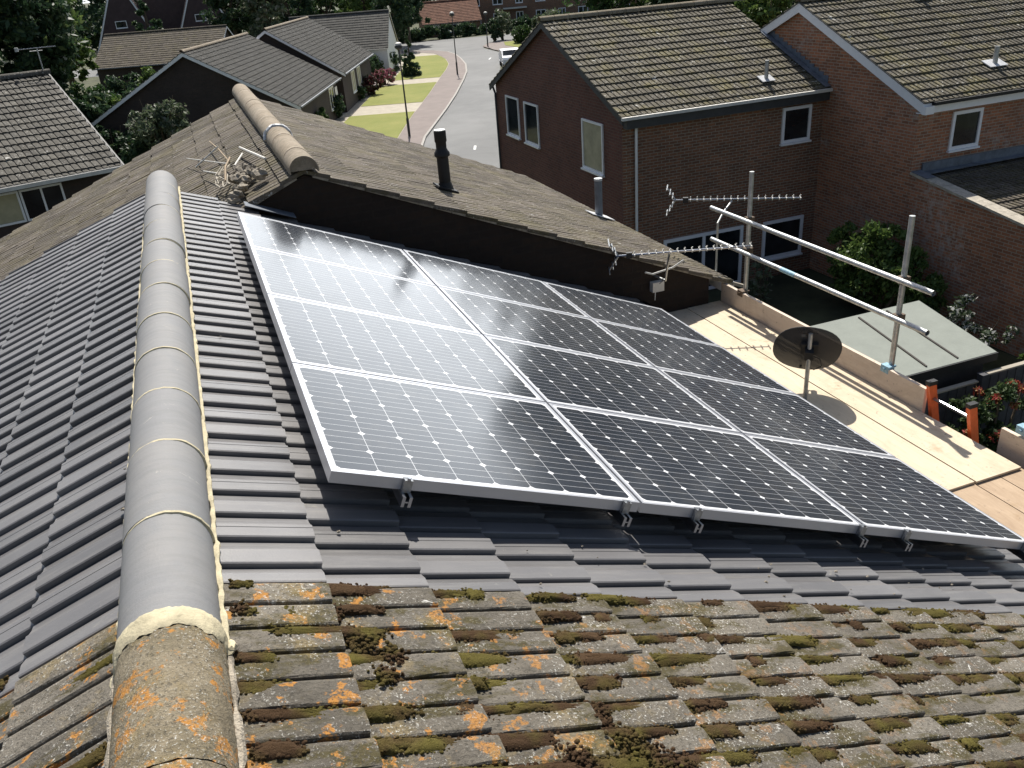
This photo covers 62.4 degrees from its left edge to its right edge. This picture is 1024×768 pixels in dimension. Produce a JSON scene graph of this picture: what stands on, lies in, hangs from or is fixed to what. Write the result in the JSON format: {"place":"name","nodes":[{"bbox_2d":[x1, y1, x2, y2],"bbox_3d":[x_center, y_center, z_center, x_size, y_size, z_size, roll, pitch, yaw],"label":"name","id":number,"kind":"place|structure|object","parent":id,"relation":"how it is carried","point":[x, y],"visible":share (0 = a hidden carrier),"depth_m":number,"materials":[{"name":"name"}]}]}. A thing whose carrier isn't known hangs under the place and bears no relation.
{"place":"outdoors","nodes":[
{"label":"outdoors","id":0,"kind":"place"},
{"bbox_2d":[0,69,124,237],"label":"tiled house","id":1,"kind":"structure","parent":0,"point":[55,148],"depth_m":20.36,"materials":[{"name":"tile"}]},
{"bbox_2d":[0,191,27,226],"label":"window","id":2,"kind":"structure","parent":1,"relation":"in","point":[12,212],"depth_m":19.35,"materials":[{"name":"glass"}]},
{"bbox_2d":[18,182,65,220],"bbox_3d":[-10.910,-4.255,19.729,0.920,0.720,0.043,-23,32,-32],"label":"window","id":3,"kind":"structure","parent":1,"relation":"in","point":[38,200],"depth_m":19.68,"materials":[{"name":"glass"}]},
{"bbox_2d":[0,84,743,312],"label":"terraced house","id":4,"kind":"structure","parent":0,"point":[339,176],"depth_m":9.27,"materials":[{"name":"brown tile"}]},
{"bbox_2d":[186,141,265,188],"bbox_3d":[-3.141,-2.423,9.075,0.492,0.336,2.900,-16,29,-22],"label":"fallen aerial","id":5,"kind":"object","parent":4,"relation":"on","point":[225,174],"visible":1,"depth_m":8.38,"materials":[{"name":"metal"}]},
{"bbox_2d":[608,239,752,283],"bbox_3d":[1.750,-1.301,8.971,1.478,0.578,0.436,-4,26,2],"label":"television aerial","id":6,"kind":"object","parent":4,"relation":"attached to","point":[628,255],"visible":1,"depth_m":8.81,"materials":[{"name":"metal"}]},
{"bbox_2d":[666,184,800,270],"bbox_3d":[2.568,-1.776,9.921,1.524,1.057,0.389,3,27,15],"label":"television aerial","id":7,"kind":"object","parent":4,"relation":"attached to","point":[686,199],"visible":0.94,"depth_m":9.84,"materials":[{"name":"metal"}]},
{"bbox_2d":[950,484,1023,537],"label":"scaffold board","id":8,"kind":"object","parent":4,"relation":"attached to","point":[996,508],"visible":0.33,"depth_m":5.96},
{"bbox_2d":[669,309,973,490],"bbox_3d":[2.409,0.002,7.823,0.604,0.018,4.000,-13,28,-17],"label":"plywood sheet","id":9,"kind":"object","parent":8,"relation":"on","point":[942,474],"visible":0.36,"depth_m":7.30,"materials":[{"name":"wood"}]},
{"bbox_2d":[773,326,841,399],"bbox_3d":[2.599,-0.071,7.591,0.477,1.084,0.495,-13,28,-17],"label":"satellite dish","id":10,"kind":"object","parent":9,"relation":"on","point":[807,349],"visible":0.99,"depth_m":7.35,"materials":[{"name":"metal"}]},
{"bbox_2d":[974,476,1023,513],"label":"scaffold board","id":11,"kind":"object","parent":4,"relation":"attached to","point":[1005,491],"visible":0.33,"depth_m":6.11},
{"bbox_2d":[687,301,1020,482],"bbox_3d":[2.901,-0.115,7.968,0.433,0.018,4.010,-13,28,-17],"label":"plywood sheet","id":12,"kind":"object","parent":11,"relation":"on","point":[974,461],"visible":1,"depth_m":7.25,"materials":[{"name":"wood"}]},
{"bbox_2d":[999,468,1023,490],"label":"scaffold board","id":13,"kind":"object","parent":4,"relation":"attached to","point":[1016,478],"visible":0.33,"depth_m":6.25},
{"bbox_2d":[721,282,926,412],"bbox_3d":[2.947,-0.456,8.407,0.036,0.235,3.030,-13,28,-17],"label":"toe board","id":14,"kind":"object","parent":13,"relation":"on","point":[903,388],"visible":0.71,"depth_m":7.83,"materials":[{"name":"wood"}]},
{"bbox_2d":[336,53,448,137],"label":"garden ground","id":15,"kind":"structure","parent":0,"point":[357,109],"depth_m":60.46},
{"bbox_2d":[333,94,345,117],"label":"green shrub","id":16,"kind":"object","parent":15,"relation":"on","point":[339,107],"visible":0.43,"depth_m":56.32,"materials":[{"name":"green plant"}]},
{"bbox_2d":[344,111,414,137],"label":"lawn","id":17,"kind":"structure","parent":15,"relation":"on","point":[390,124],"depth_m":54.22,"materials":[{"name":"green plant"}]},
{"bbox_2d":[371,68,395,84],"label":"pink shrub","id":18,"kind":"object","parent":15,"relation":"on","point":[384,74],"visible":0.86,"depth_m":71.40,"materials":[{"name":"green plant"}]},
{"bbox_2d":[369,51,403,73],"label":"clipped hedge","id":19,"kind":"object","parent":15,"relation":"on","point":[376,63],"visible":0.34,"depth_m":76.99,"materials":[{"name":"green plant"}]},
{"bbox_2d":[362,82,435,105],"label":"lawn","id":20,"kind":"structure","parent":15,"relation":"on","point":[394,94],"depth_m":65.73,"materials":[{"name":"green plant"}]},
{"bbox_2d":[361,74,382,94],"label":"plum shrub","id":21,"kind":"object","parent":20,"relation":"on","point":[372,86],"visible":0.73,"depth_m":66.30,"materials":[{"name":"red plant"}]},
{"bbox_2d":[395,55,447,79],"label":"lawn","id":22,"kind":"structure","parent":15,"relation":"on","point":[432,66],"depth_m":82.34,"materials":[{"name":"green plant"}]},
{"bbox_2d":[402,30,421,76],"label":"conifer","id":23,"kind":"object","parent":22,"relation":"on","point":[411,70],"visible":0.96,"depth_m":76.18,"materials":[{"name":"green plant"}]},
{"bbox_2d":[73,11,781,167],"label":"road","id":24,"kind":"structure","parent":0,"point":[467,122],"depth_m":58.36,"materials":[{"name":"asphalt"}]},
{"bbox_2d":[499,47,517,66],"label":"parked car","id":25,"kind":"object","parent":24,"relation":"on","point":[505,54],"visible":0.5,"depth_m":77.75,"materials":[{"name":"white metal"}]},
{"bbox_2d":[0,583,1023,767],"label":"terraced house","id":26,"kind":"structure","parent":0,"point":[161,690],"depth_m":2.44,"materials":[{"name":"tile"}]},
{"bbox_2d":[0,578,1023,767],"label":"moss","id":27,"kind":"object","parent":26,"relation":"on","point":[635,751],"visible":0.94,"depth_m":2.54,"materials":[{"name":"plant"}]},
{"bbox_2d":[0,0,1023,371],"bbox_3d":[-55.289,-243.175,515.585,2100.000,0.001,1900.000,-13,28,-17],"label":"ground","id":28,"kind":"structure","parent":0,"point":[804,302],"depth_m":22.81,"materials":[{"name":"plant"}]},
{"bbox_2d":[0,0,110,122],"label":"tree","id":29,"kind":"object","parent":28,"relation":"on","point":[53,25],"visible":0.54,"depth_m":44.14,"materials":[{"name":"green plant"}]},
{"bbox_2d":[26,0,98,94],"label":"background tree","id":30,"kind":"object","parent":28,"relation":"on","point":[84,53],"visible":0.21,"depth_m":73.20,"materials":[{"name":"green plant"}]},
{"bbox_2d":[68,80,121,105],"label":"shrub","id":31,"kind":"object","parent":28,"relation":"on","point":[100,87],"visible":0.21,"depth_m":59.05,"materials":[{"name":"green plant"}]},
{"bbox_2d":[94,124,131,163],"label":"garden shrub","id":32,"kind":"object","parent":28,"relation":"on","point":[111,143],"visible":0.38,"depth_m":45.66,"materials":[{"name":"green plant"}]},
{"bbox_2d":[103,72,140,97],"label":"hedge shrub","id":33,"kind":"object","parent":28,"relation":"on","point":[113,85],"visible":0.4,"depth_m":68.53,"materials":[{"name":"green plant"}]},
{"bbox_2d":[97,0,149,53],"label":"gabled house","id":34,"kind":"structure","parent":28,"relation":"on","point":[120,16],"depth_m":102.03,"materials":[{"name":"brown brick"}]},
{"bbox_2d":[115,132,154,163],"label":"dark garden shrub","id":35,"kind":"object","parent":28,"relation":"on","point":[132,150],"visible":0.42,"depth_m":42.69,"materials":[{"name":"green plant"}]},
{"bbox_2d":[134,65,154,85],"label":"pale garden shrub","id":36,"kind":"object","parent":28,"relation":"on","point":[147,71],"visible":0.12,"depth_m":63.36,"materials":[{"name":"green plant"}]},
{"bbox_2d":[131,0,163,31],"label":"background tree","id":37,"kind":"object","parent":28,"relation":"on","point":[157,24],"visible":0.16,"depth_m":97.65,"materials":[{"name":"green plant"}]},
{"bbox_2d":[125,95,190,150],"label":"grey shrub","id":38,"kind":"object","parent":28,"relation":"on","point":[160,122],"visible":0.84,"depth_m":41.72,"materials":[{"name":"green plant"}]},
{"bbox_2d":[95,24,233,93],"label":"bungalow","id":39,"kind":"object","parent":28,"relation":"on","point":[121,54],"visible":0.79,"depth_m":81.20,"materials":[{"name":"tile"}]},
{"bbox_2d":[136,0,232,32],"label":"gabled house","id":40,"kind":"structure","parent":28,"relation":"on","point":[171,14],"depth_m":105.45,"materials":[{"name":"brown brick"}]},
{"bbox_2d":[91,32,341,153],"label":"bungalow","id":41,"kind":"object","parent":28,"relation":"on","point":[202,80],"visible":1,"depth_m":46.40,"materials":[{"name":"tile"}]},
{"bbox_2d":[199,0,255,34],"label":"background tree","id":42,"kind":"object","parent":28,"relation":"on","point":[229,17],"visible":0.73,"depth_m":96.73,"materials":[{"name":"green plant"}]},
{"bbox_2d":[30,0,451,51],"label":"wood","id":43,"kind":"object","parent":28,"relation":"on","point":[91,17],"visible":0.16,"depth_m":143.71,"materials":[{"name":"green plant"}]},
{"bbox_2d":[235,0,286,36],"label":"background tree","id":44,"kind":"object","parent":28,"relation":"on","point":[251,7],"visible":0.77,"depth_m":94.34,"materials":[{"name":"green plant"}]},
{"bbox_2d":[261,0,316,22],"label":"background tree","id":45,"kind":"object","parent":28,"relation":"on","point":[294,4],"visible":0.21,"depth_m":102.21,"materials":[{"name":"green plant"}]},
{"bbox_2d":[255,16,373,112],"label":"bungalow","id":46,"kind":"object","parent":28,"relation":"on","point":[310,41],"visible":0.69,"depth_m":61.13,"materials":[{"name":"tile"}]},
{"bbox_2d":[294,0,343,14],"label":"background tree","id":47,"kind":"object","parent":28,"relation":"on","point":[321,3],"visible":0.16,"depth_m":107.50,"materials":[{"name":"green plant"}]},
{"bbox_2d":[289,9,399,68],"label":"bungalow","id":48,"kind":"object","parent":28,"relation":"on","point":[372,31],"visible":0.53,"depth_m":78.63,"materials":[{"name":"tile"}]},
{"bbox_2d":[342,0,375,12],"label":"background tree","id":49,"kind":"object","parent":28,"relation":"on","point":[361,5],"visible":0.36,"depth_m":105.41,"materials":[{"name":"green plant"}]},
{"bbox_2d":[370,0,415,38],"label":"background tree","id":50,"kind":"object","parent":28,"relation":"on","point":[401,10],"visible":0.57,"depth_m":98.50,"materials":[{"name":"green plant"}]},
{"bbox_2d":[394,42,410,135],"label":"street lamp","id":51,"kind":"object","parent":28,"relation":"on","point":[398,47],"visible":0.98,"depth_m":47.63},
{"bbox_2d":[388,0,430,42],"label":"background tree","id":52,"kind":"object","parent":28,"relation":"on","point":[419,6],"visible":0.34,"depth_m":107.35,"materials":[{"name":"green plant"}]},
{"bbox_2d":[398,50,465,143],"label":"footway","id":53,"kind":"structure","parent":28,"relation":"on","point":[429,111],"depth_m":61.61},
{"bbox_2d":[412,50,466,145],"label":"kerb","id":54,"kind":"structure","parent":28,"relation":"on","point":[440,116],"depth_m":58.77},
{"bbox_2d":[417,0,481,36],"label":"red roofed house","id":55,"kind":"structure","parent":28,"relation":"on","point":[437,12],"depth_m":120.04,"materials":[{"name":"tile"}]},
{"bbox_2d":[398,10,585,42],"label":"long hedge","id":56,"kind":"object","parent":28,"relation":"on","point":[467,28],"visible":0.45,"depth_m":115.29,"materials":[{"name":"green plant"}]},
{"bbox_2d":[486,19,501,41],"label":"verge shrub","id":57,"kind":"object","parent":28,"relation":"on","point":[492,25],"visible":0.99,"depth_m":103.57,"materials":[{"name":"green plant"}]},
{"bbox_2d":[484,40,517,49],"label":"footway","id":58,"kind":"structure","parent":28,"relation":"on","point":[498,45],"depth_m":98.50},
{"bbox_2d":[493,8,512,39],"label":"corner shrub","id":59,"kind":"object","parent":28,"relation":"on","point":[503,19],"visible":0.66,"depth_m":105.00,"materials":[{"name":"green plant"}]},
{"bbox_2d":[0,170,1023,698],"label":"terraced house","id":60,"kind":"structure","parent":28,"relation":"on","point":[180,410],"depth_m":3.44,"materials":[{"name":"tile"}]},
{"bbox_2d":[227,164,268,203],"bbox_3d":[-2.482,-1.903,7.849,0.413,0.242,0.969,-13,28,-17],"label":"mortar rubble","id":61,"kind":"object","parent":60,"relation":"on","point":[245,173],"visible":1,"depth_m":7.70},
{"bbox_2d":[392,476,413,507],"bbox_3d":[-1.192,-0.381,4.829,0.224,0.162,4.210,-13,28,-17],"label":"mounting rail","id":62,"kind":"object","parent":60,"relation":"attached to","point":[403,495],"visible":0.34,"depth_m":3.08,"materials":[{"name":"metal"}]},
{"bbox_2d":[237,212,434,285],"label":"solar panel","id":63,"kind":"object","parent":62,"relation":"attached to","point":[289,238],"visible":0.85,"depth_m":6.25,"materials":[{"name":"glass"}]},
{"bbox_2d":[249,246,480,333],"bbox_3d":[-0.966,-0.590,5.437,1.320,0.047,1.017,9,19,-26],"label":"solar panel","id":64,"kind":"object","parent":62,"relation":"attached to","point":[299,278],"visible":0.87,"depth_m":5.37,"materials":[{"name":"glass"}]},
{"bbox_2d":[266,294,544,401],"bbox_3d":[-0.601,-0.185,4.564,1.320,0.046,1.017,9,19,-26],"label":"solar panel","id":65,"kind":"object","parent":62,"relation":"attached to","point":[326,336],"visible":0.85,"depth_m":4.48,"materials":[{"name":"glass"}]},
{"bbox_2d":[290,363,639,511],"bbox_3d":[-0.235,0.221,3.691,1.320,0.046,1.017,9,19,-26],"label":"solar panel","id":66,"kind":"object","parent":62,"relation":"attached to","point":[374,431],"visible":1,"depth_m":3.55,"materials":[{"name":"glass"}]},
{"bbox_2d":[607,499,631,526],"bbox_3d":[-0.337,-0.240,5.253,0.224,0.162,4.210,-13,28,-17],"label":"mounting rail","id":67,"kind":"object","parent":60,"relation":"attached to","point":[622,516],"visible":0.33,"depth_m":3.50,"materials":[{"name":"metal"}]},
{"bbox_2d":[678,507,703,532],"bbox_3d":[-0.004,-0.185,5.417,0.224,0.162,4.210,-13,28,-17],"label":"mounting rail","id":68,"kind":"object","parent":60,"relation":"attached to","point":[693,523],"visible":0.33,"depth_m":3.67,"materials":[{"name":"metal"}]},
{"bbox_2d":[841,524,868,546],"bbox_3d":[0.896,-0.037,5.863,0.224,0.162,4.210,-13,28,-17],"label":"mounting rail","id":69,"kind":"object","parent":60,"relation":"attached to","point":[858,538],"visible":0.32,"depth_m":4.11,"materials":[{"name":"metal"}]},
{"bbox_2d":[403,249,589,317],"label":"solar panel","id":70,"kind":"object","parent":69,"relation":"attached to","point":[451,274],"visible":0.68,"depth_m":6.84,"materials":[{"name":"glass"}]},
{"bbox_2d":[437,286,653,366],"bbox_3d":[0.218,-0.395,6.022,1.320,0.047,1.017,9,19,-26],"label":"solar panel","id":71,"kind":"object","parent":69,"relation":"attached to","point":[495,317],"visible":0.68,"depth_m":5.96,"materials":[{"name":"glass"}]},
{"bbox_2d":[484,335,740,432],"bbox_3d":[0.583,0.011,5.150,1.320,0.047,1.017,9,19,-26],"label":"solar panel","id":72,"kind":"object","parent":69,"relation":"attached to","point":[566,378],"visible":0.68,"depth_m":5.08,"materials":[{"name":"glass"}]},
{"bbox_2d":[548,403,860,533],"bbox_3d":[0.948,0.417,4.277,1.320,0.047,1.017,9,19,-26],"label":"solar panel","id":73,"kind":"object","parent":69,"relation":"attached to","point":[665,468],"visible":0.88,"depth_m":4.15,"materials":[{"name":"glass"}]},
{"bbox_2d":[885,529,912,550],"bbox_3d":[1.179,0.010,6.003,0.224,0.162,4.210,-13,28,-17],"label":"mounting rail","id":74,"kind":"object","parent":60,"relation":"attached to","point":[903,543],"visible":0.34,"depth_m":4.25,"materials":[{"name":"metal"}]},
{"bbox_2d":[543,282,719,345],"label":"solar panel","id":75,"kind":"object","parent":74,"relation":"attached to","point":[595,306],"visible":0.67,"depth_m":7.43,"materials":[{"name":"glass"}]},
{"bbox_2d":[592,319,795,393],"bbox_3d":[1.401,-0.201,6.608,1.320,0.046,1.017,9,19,-26],"label":"solar panel","id":76,"kind":"object","parent":74,"relation":"attached to","point":[672,353],"visible":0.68,"depth_m":6.55,"materials":[{"name":"glass"}]},
{"bbox_2d":[657,368,895,457],"bbox_3d":[1.766,0.206,5.735,1.320,0.046,1.017,9,19,-26],"label":"solar panel","id":77,"kind":"object","parent":74,"relation":"attached to","point":[743,409],"visible":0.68,"depth_m":5.67,"materials":[{"name":"glass"}]},
{"bbox_2d":[744,434,1023,548],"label":"solar panel","id":78,"kind":"object","parent":74,"relation":"attached to","point":[880,495],"visible":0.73,"depth_m":4.75,"materials":[{"name":"glass"}]},
{"bbox_2d":[477,0,637,23],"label":"brick flats","id":79,"kind":"structure","parent":28,"relation":"on","point":[515,9],"depth_m":125.78,"materials":[{"name":"brown brick"}]},
{"bbox_2d":[562,0,649,13],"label":"background tree","id":80,"kind":"object","parent":28,"relation":"on","point":[593,5],"visible":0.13,"depth_m":49.09,"materials":[{"name":"green plant"}]},
{"bbox_2d":[645,0,753,16],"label":"background tree","id":81,"kind":"object","parent":28,"relation":"on","point":[655,2],"visible":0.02,"depth_m":44.42,"materials":[{"name":"green plant"}]},
{"bbox_2d":[737,171,754,296],"bbox_3d":[2.716,0.713,10.216,0.165,6.530,0.150,-13,28,-17],"label":"scaffold pole","id":82,"kind":"object","parent":28,"relation":"on","point":[744,289],"visible":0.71,"depth_m":9.05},
{"bbox_2d":[709,206,935,295],"bbox_3d":[2.815,-1.357,8.156,0.054,0.062,3.230,-13,28,-17],"label":"guard rail","id":83,"kind":"object","parent":82,"relation":"attached to","point":[910,284],"visible":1,"depth_m":7.79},
{"bbox_2d":[748,258,774,304],"bbox_3d":[6.413,-2.515,21.810,0.783,1.520,0.814,-4,26,2],"label":"thin plant","id":84,"kind":"object","parent":28,"relation":"on","point":[762,292],"visible":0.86,"depth_m":21.67,"materials":[{"name":"green plant"}]},
{"bbox_2d":[733,0,793,27],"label":"background tree","id":85,"kind":"object","parent":28,"relation":"on","point":[761,13],"visible":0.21,"depth_m":36.47,"materials":[{"name":"green plant"}]},
{"bbox_2d":[826,219,949,312],"bbox_3d":[9.129,-2.797,20.873,1.858,2.513,3.376,-13,28,-17],"label":"tall shrub","id":86,"kind":"object","parent":28,"relation":"on","point":[855,281],"visible":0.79,"depth_m":20.60,"materials":[{"name":"green plant"}]},
{"bbox_2d":[880,215,915,373],"bbox_3d":[3.490,1.564,8.341,0.165,6.570,0.150,-13,28,-17],"label":"scaffold pole","id":87,"kind":"object","parent":28,"relation":"on","point":[886,367],"visible":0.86,"depth_m":7.18,"materials":[{"name":"metal"}]},
{"bbox_2d":[710,237,929,335],"bbox_3d":[2.846,-1.039,8.300,0.054,0.072,3.200,-13,28,-17],"label":"guard rail","id":88,"kind":"object","parent":87,"relation":"attached to","point":[907,324],"visible":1,"depth_m":7.92,"materials":[{"name":"metal"}]},
{"bbox_2d":[810,301,998,388],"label":"garden shed","id":89,"kind":"structure","parent":28,"relation":"on","point":[945,352],"depth_m":14.81,"materials":[{"name":"fabric"}]},
{"bbox_2d":[925,379,978,442],"bbox_3d":[4.406,2.263,8.218,1.504,5.300,0.456,-13,28,-17],"label":"ladder","id":90,"kind":"object","parent":28,"relation":"on","point":[971,415],"visible":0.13,"depth_m":6.88,"materials":[{"name":"orange paint"}]},
{"bbox_2d":[895,145,1023,357],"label":"brick extension","id":91,"kind":"object","parent":28,"relation":"on","point":[968,213],"visible":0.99,"depth_m":19.57,"materials":[{"name":"brick"}]},
{"bbox_2d":[924,361,1023,440],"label":"panel fence","id":92,"kind":"object","parent":28,"relation":"on","point":[985,380],"visible":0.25,"depth_m":14.37,"materials":[{"name":"brown wood"}]},
{"bbox_2d":[945,293,1019,345],"bbox_3d":[10.074,-1.176,18.576,1.245,1.495,1.602,-13,28,-17],"label":"white flower shrub","id":93,"kind":"object","parent":28,"relation":"on","point":[957,313],"visible":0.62,"depth_m":18.46,"materials":[{"name":"green plant"}]},
{"bbox_2d":[944,378,1023,452],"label":"red shrub","id":94,"kind":"object","parent":28,"relation":"on","point":[991,431],"visible":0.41,"depth_m":13.79,"materials":[{"name":"green plant"}]},
{"bbox_2d":[504,41,520,46],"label":"verge grass","id":95,"kind":"structure","parent":0,"point":[511,43],"depth_m":98.86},
{"bbox_2d":[510,23,531,42],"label":"roadside bush","id":96,"kind":"object","parent":95,"relation":"on","point":[520,34],"visible":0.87,"depth_m":98.76,"materials":[{"name":"green plant"}]},
{"bbox_2d":[489,0,832,289],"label":"brick house","id":97,"kind":"structure","parent":0,"point":[635,110],"depth_m":22.89,"materials":[{"name":"brick"}]},
{"bbox_2d":[505,95,520,139],"bbox_3d":[0.008,-8.757,27.751,0.088,1.300,1.210,-13,28,-17],"label":"window","id":98,"kind":"structure","parent":97,"relation":"in","point":[511,103],"depth_m":27.76,"materials":[{"name":"glass"}]},
{"bbox_2d":[523,101,540,148],"bbox_3d":[0.592,-8.083,26.374,0.088,1.300,1.210,-13,28,-17],"label":"window","id":99,"kind":"structure","parent":97,"relation":"in","point":[531,115],"depth_m":26.39,"materials":[{"name":"plastic"}]},
{"bbox_2d":[581,118,604,177],"bbox_3d":[2.143,-6.345,22.676,0.088,1.370,1.340,-13,28,-17],"label":"window","id":100,"kind":"structure","parent":97,"relation":"in","point":[592,133],"depth_m":22.68,"materials":[{"name":"plastic"}]},
{"bbox_2d":[663,225,743,289],"bbox_3d":[5.286,-3.364,23.369,2.500,1.680,0.043,-13,28,-17],"label":"patio door","id":101,"kind":"structure","parent":97,"relation":"in","point":[729,262],"depth_m":23.35,"materials":[{"name":"glass"}]},
{"bbox_2d":[761,215,803,260],"bbox_3d":[7.683,-4.125,23.991,1.400,1.160,0.088,-13,28,-17],"label":"window","id":102,"kind":"structure","parent":97,"relation":"in","point":[774,247],"depth_m":24.01,"materials":[{"name":"glass"}]},
{"bbox_2d":[779,104,812,145],"bbox_3d":[7.637,-6.942,22.660,0.980,0.980,0.088,-13,28,-17],"label":"window","id":103,"kind":"structure","parent":97,"relation":"in","point":[796,120],"depth_m":22.69,"materials":[{"name":"plastic"}]},
{"bbox_2d":[758,0,1023,293],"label":"brick house","id":104,"kind":"structure","parent":0,"point":[914,84],"depth_m":21.55,"materials":[{"name":"brick"}]},
{"bbox_2d":[946,107,983,152],"bbox_3d":[11.020,-6.159,20.500,0.980,0.960,0.088,-13,28,-17],"label":"window","id":105,"kind":"structure","parent":104,"relation":"in","point":[965,129],"depth_m":20.53,"materials":[{"name":"plastic"}]},
{"bbox_2d":[1015,423,1023,436],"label":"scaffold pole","id":106,"kind":"object","parent":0,"point":[1019,429],"visible":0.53,"depth_m":6.40,"materials":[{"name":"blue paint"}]},
{"bbox_2d":[996,427,1023,468],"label":"toe board","id":107,"kind":"object","parent":106,"relation":"attached to","point":[1010,446],"visible":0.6,"depth_m":6.52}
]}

